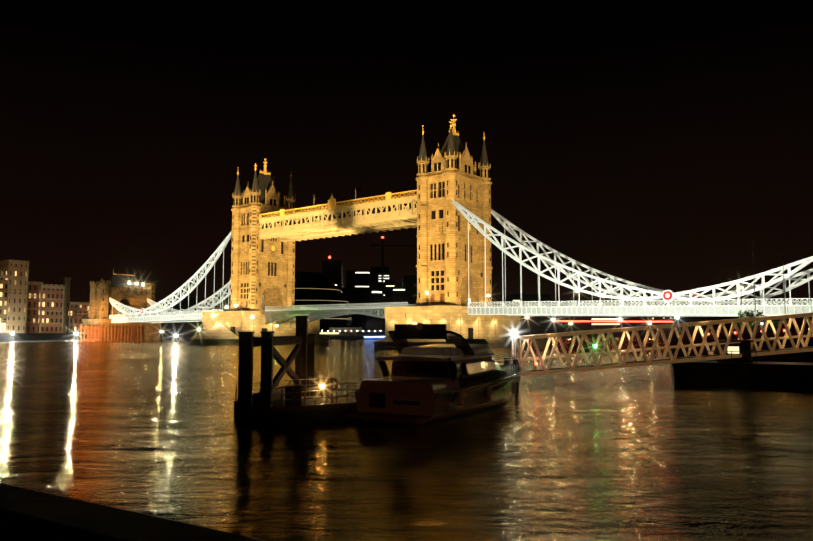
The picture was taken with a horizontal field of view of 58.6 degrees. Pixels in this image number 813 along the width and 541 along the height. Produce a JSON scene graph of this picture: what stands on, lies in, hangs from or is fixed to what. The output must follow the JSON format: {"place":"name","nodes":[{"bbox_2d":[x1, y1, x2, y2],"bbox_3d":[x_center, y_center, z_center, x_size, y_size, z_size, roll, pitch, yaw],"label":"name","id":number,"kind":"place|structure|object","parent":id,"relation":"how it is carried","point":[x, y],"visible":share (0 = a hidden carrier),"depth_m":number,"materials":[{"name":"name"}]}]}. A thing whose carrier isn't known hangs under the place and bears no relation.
{"place":"outdoors","nodes":[
{"label":"outdoors","id":0,"kind":"place"},
{"bbox_2d":[0,332,200,342],"bbox_3d":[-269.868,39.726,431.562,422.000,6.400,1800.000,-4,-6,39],"label":"embankment","id":1,"kind":"structure","parent":0,"point":[36,337],"depth_m":290.00,"materials":[{"name":"concrete"}]},
{"bbox_2d":[0,260,89,332],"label":"bank warehouses","id":2,"kind":"structure","parent":1,"relation":"on","point":[26,306],"depth_m":292.72,"materials":[{"name":"brick"}]},
{"bbox_2d":[294,272,351,330],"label":"city hall","id":3,"kind":"structure","parent":1,"relation":"on","point":[313,289],"depth_m":485.42,"materials":[{"name":"black glass"}]},
{"bbox_2d":[12,282,785,395],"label":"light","id":4,"kind":"object","parent":1,"relation":"on","point":[513,333],"visible":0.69,"depth_m":144.06,"materials":[{"name":"metal"}]},
{"bbox_2d":[0,483,264,540],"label":"quay bank","id":5,"kind":"structure","parent":0,"point":[28,515],"depth_m":6.44,"materials":[{"name":"black concrete"}]},
{"bbox_2d":[186,311,329,344],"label":"bridge pier","id":6,"kind":"structure","parent":0,"point":[222,327],"depth_m":235.57,"materials":[{"name":"beige stone"}]},
{"bbox_2d":[229,158,295,314],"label":"bridge tower","id":7,"kind":"structure","parent":0,"point":[265,268],"depth_m":249.13,"materials":[{"name":"beige stone"}]},
{"bbox_2d":[108,232,262,322],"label":"suspension bridge span","id":8,"kind":"object","parent":7,"relation":"attached to","point":[175,315],"visible":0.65,"depth_m":276.38,"materials":[{"name":"white metal"}]},
{"bbox_2d":[0,336,812,540],"bbox_3d":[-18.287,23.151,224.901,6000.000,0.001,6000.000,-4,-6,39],"label":"river","id":9,"kind":"structure","parent":0,"point":[635,453],"depth_m":28.79,"materials":[{"name":"brown liquid"}]},
{"bbox_2d":[79,271,160,341],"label":"bridge abutment tower","id":10,"kind":"structure","parent":9,"relation":"in","point":[98,325],"depth_m":304.48,"materials":[{"name":"brown stone"}]},
{"bbox_2d":[237,316,315,427],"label":"mooring posts","id":11,"kind":"object","parent":9,"relation":"in","point":[302,353],"visible":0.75,"depth_m":38.06,"materials":[{"name":"black wood"}]},
{"bbox_2d":[233,378,360,424],"bbox_3d":[-5.835,7.369,40.701,4.850,2.851,6.178,-6,-8,52],"label":"floating dock","id":12,"kind":"object","parent":9,"relation":"in","point":[293,406],"visible":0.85,"depth_m":38.76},
{"bbox_2d":[320,327,384,339],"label":"river boat","id":13,"kind":"object","parent":9,"relation":"on","point":[344,333],"visible":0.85,"depth_m":345.87,"materials":[{"name":"metal"}]},
{"bbox_2d":[313,313,521,423],"bbox_3d":[2.903,5.940,46.354,7.130,6.189,22.104,-3,-5,29],"label":"motor yacht","id":14,"kind":"object","parent":9,"relation":"on","point":[457,374],"visible":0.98,"depth_m":40.90,"materials":[{"name":"white plastic"}]},
{"bbox_2d":[494,313,812,388],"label":"gangway","id":15,"kind":"object","parent":9,"relation":"in","point":[564,368],"visible":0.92,"depth_m":62.08,"materials":[{"name":"brown metal"}]},
{"bbox_2d":[673,340,812,389],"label":"floating pontoon","id":16,"kind":"object","parent":9,"relation":"in","point":[745,370],"visible":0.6,"depth_m":61.42,"materials":[{"name":"black metal"}]},
{"bbox_2d":[0,0,812,316],"label":"sky","id":17,"kind":"structure","parent":0,"point":[649,143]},
{"bbox_2d":[373,305,525,348],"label":"bridge pier","id":18,"kind":"structure","parent":0,"point":[494,331],"depth_m":187.62,"materials":[{"name":"beige stone"}]},
{"bbox_2d":[265,302,415,324],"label":"tower bridge bascules","id":19,"kind":"object","parent":18,"relation":"attached to","point":[279,316],"visible":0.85,"depth_m":227.45,"materials":[{"name":"grey paint"}]},
{"bbox_2d":[415,115,492,306],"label":"bridge tower","id":20,"kind":"structure","parent":0,"point":[442,250],"depth_m":196.85,"materials":[{"name":"beige stone"}]},
{"bbox_2d":[259,189,416,241],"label":"tower bridge walkways","id":21,"kind":"structure","parent":20,"relation":"attached to","point":[388,212],"depth_m":222.53,"materials":[{"name":"paint"}]},
{"bbox_2d":[452,199,812,316],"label":"suspension bridge span","id":22,"kind":"object","parent":20,"relation":"attached to","point":[716,308],"visible":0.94,"depth_m":163.67,"materials":[{"name":"white metal"}]},
{"bbox_2d":[155,236,811,337],"bbox_3d":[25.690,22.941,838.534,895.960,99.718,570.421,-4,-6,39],"label":"city skyline","id":23,"kind":"structure","parent":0,"point":[376,285],"depth_m":617.09,"materials":[{"name":"concrete"}]},
{"bbox_2d":[553,320,673,321],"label":"vehicle light trail","id":24,"kind":"object","parent":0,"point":[606,321],"visible":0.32,"depth_m":423.04,"materials":[{"name":"red"}]},
{"bbox_2d":[668,331,812,362],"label":"quay","id":25,"kind":"structure","parent":0,"point":[806,357],"depth_m":108.28,"materials":[{"name":"concrete"}]},
{"bbox_2d":[738,308,766,330],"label":"quay tree","id":26,"kind":"object","parent":25,"relation":"on","point":[747,315],"visible":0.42,"depth_m":135.40,"materials":[{"name":"green plant"}]},
{"bbox_2d":[752,238,785,332],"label":"poles","id":27,"kind":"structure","parent":25,"relation":"on","point":[754,286],"depth_m":114.45,"materials":[{"name":"grey metal"}]},
{"bbox_2d":[768,315,787,328],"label":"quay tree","id":28,"kind":"object","parent":25,"relation":"on","point":[775,322],"visible":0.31,"depth_m":141.45,"materials":[{"name":"green plant"}]}
]}

